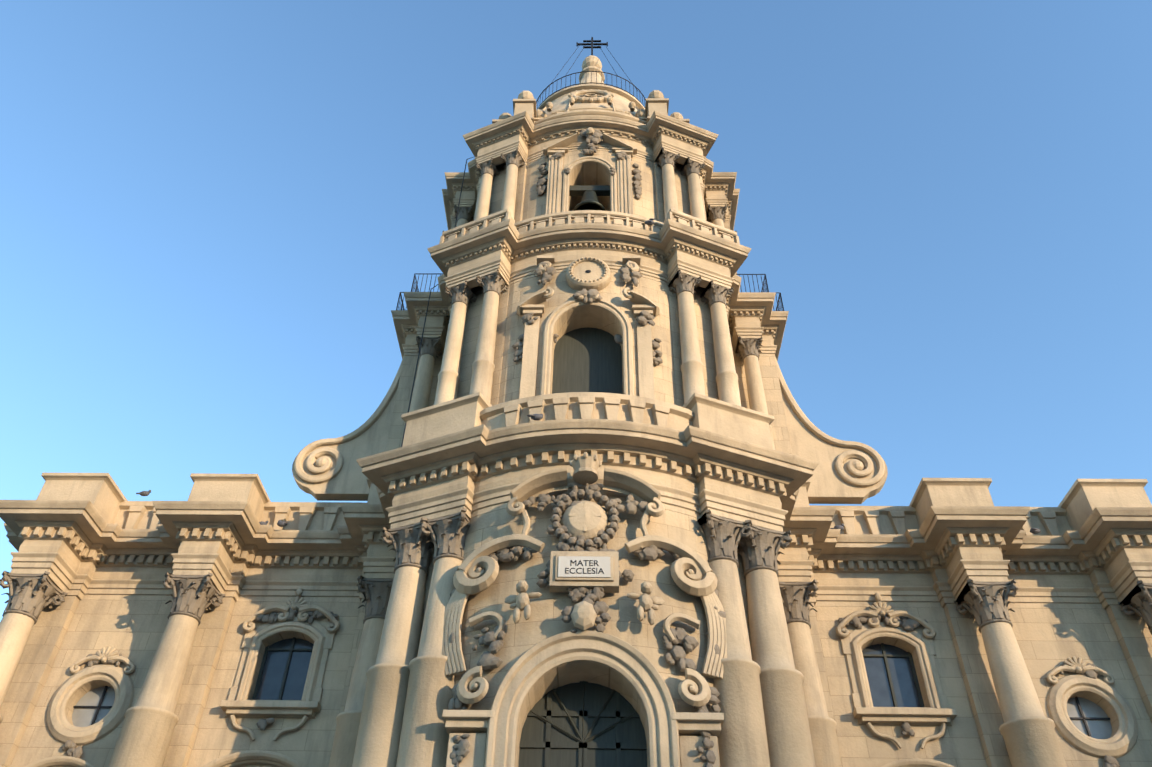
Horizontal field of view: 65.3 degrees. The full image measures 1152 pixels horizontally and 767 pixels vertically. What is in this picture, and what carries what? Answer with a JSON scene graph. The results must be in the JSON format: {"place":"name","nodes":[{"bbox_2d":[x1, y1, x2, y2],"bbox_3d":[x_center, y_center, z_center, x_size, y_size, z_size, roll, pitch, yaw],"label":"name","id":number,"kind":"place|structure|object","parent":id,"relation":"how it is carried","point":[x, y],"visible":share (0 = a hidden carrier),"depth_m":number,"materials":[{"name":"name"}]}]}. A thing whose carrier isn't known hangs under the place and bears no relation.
{"place":"outdoors","nodes":[
{"label":"outdoors","id":0,"kind":"place"},
{"bbox_2d":[0,0,1151,621],"label":"sky","id":1,"kind":"structure","parent":0,"point":[216,215],"materials":[{"name":"blue"}]},
{"bbox_2d":[420,501,750,766],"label":"bay wall","id":2,"kind":"structure","parent":0,"point":[545,621],"depth_m":19.56,"materials":[{"name":"beige stone"}]},
{"label":"ground","id":3,"kind":"structure","parent":0,"visible":0},
{"bbox_2d":[0,162,1151,766],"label":"pilasters","id":4,"kind":"object","parent":3,"relation":"on","point":[54,622],"visible":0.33,"depth_m":24.15,"materials":[{"name":"stone"}]},
{"bbox_2d":[24,127,1137,766],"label":"ornament","id":5,"kind":"object","parent":3,"relation":"on","point":[844,471],"depth_m":22.50,"materials":[{"name":"beige stone"}]},
{"bbox_2d":[558,556,610,577],"bbox_3d":[0.182,3.979,19.508,1.130,0.500,0.030,0,-41,1],"label":"tablet","id":6,"kind":"object","parent":5,"relation":"attached to","point":[564,562],"visible":0.79,"depth_m":19.50,"materials":[{"name":"beige stone"}]},
{"bbox_2d":[565,560,603,573],"bbox_3d":[0.189,3.974,19.486,0.841,0.329,0.008,0,-41,1],"label":"inscription","id":7,"kind":"object","parent":5,"relation":"attached to","point":[583,568],"visible":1,"depth_m":19.45,"materials":[{"name":"grey"}]},
{"bbox_2d":[10,600,1151,766],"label":"facade wall","id":8,"kind":"structure","parent":3,"relation":"on","point":[1048,640],"depth_m":23.54,"materials":[{"name":"beige stone"}]},
{"bbox_2d":[0,164,1066,766],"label":"columns","id":9,"kind":"structure","parent":8,"relation":"on","point":[770,698],"depth_m":20.95,"materials":[{"name":"stone"}]},
{"bbox_2d":[0,148,1151,634],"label":"capitals","id":10,"kind":"object","parent":9,"relation":"on","point":[726,538],"visible":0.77,"depth_m":23.60,"materials":[{"name":"stone"}]},
{"bbox_2d":[0,110,1151,608],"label":"entablatures","id":11,"kind":"object","parent":8,"relation":"on","point":[1120,574],"visible":0.52,"depth_m":24.97,"materials":[{"name":"stone"}]},
{"bbox_2d":[18,129,1151,571],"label":"dentils","id":12,"kind":"object","parent":11,"relation":"attached to","point":[392,487],"visible":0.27,"depth_m":25.12,"materials":[{"name":"stone"}]},
{"bbox_2d":[136,218,1040,533],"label":"pigeons","id":13,"kind":"object","parent":11,"relation":"on","point":[540,416],"visible":0.98,"depth_m":25.60,"materials":[{"name":"grey"}]},
{"bbox_2d":[256,638,920,706],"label":"glazing","id":14,"kind":"structure","parent":8,"relation":"attached to","point":[904,686],"depth_m":24.01,"materials":[{"name":"blue glass"}]},
{"bbox_2d":[73,37,1109,736],"bbox_3d":[0.506,-5.131,33.033,26.840,34.720,6.627,0,-41,1],"label":"ironwork","id":15,"kind":"object","parent":8,"relation":"on","point":[591,47],"visible":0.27,"depth_m":31.25,"materials":[{"name":"grey metal"}]},
{"bbox_2d":[72,687,1111,738],"bbox_3d":[0.246,8.595,23.291,26.940,1.340,0.020,0,-41,1],"label":"oval window","id":16,"kind":"structure","parent":8,"relation":"attached to","point":[1098,729],"depth_m":23.32,"materials":[{"name":"grey glass"}]},
{"bbox_2d":[36,208,1151,535],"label":"parapet","id":17,"kind":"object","parent":8,"relation":"on","point":[1082,500],"visible":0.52,"depth_m":25.89,"materials":[{"name":"stone"}]},
{"bbox_2d":[498,272,676,404],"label":"tier wall","id":18,"kind":"structure","parent":17,"relation":"on","point":[654,291],"depth_m":26.54,"materials":[{"name":"stone"}]},
{"bbox_2d":[474,151,706,220],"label":"tier wall","id":19,"kind":"structure","parent":18,"relation":"on","point":[589,173],"depth_m":32.16,"materials":[{"name":"stone"}]},
{"bbox_2d":[492,55,689,124],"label":"dome","id":20,"kind":"structure","parent":19,"relation":"on","point":[591,99],"depth_m":35.96,"materials":[{"name":"stone"}]},
{"bbox_2d":[252,185,923,766],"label":"woodwork","id":21,"kind":"object","parent":3,"relation":"on","point":[582,723],"visible":0.4,"depth_m":18.93,"materials":[{"name":"brown wood"}]},
{"bbox_2d":[573,190,605,210],"bbox_3d":[0.476,-6.265,31.422,1.200,1.250,1.200,0,-41,1],"label":"bell","id":22,"kind":"object","parent":21,"relation":"hanging from","point":[589,200],"visible":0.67,"depth_m":31.29,"materials":[{"name":"grey metal"}]}
]}

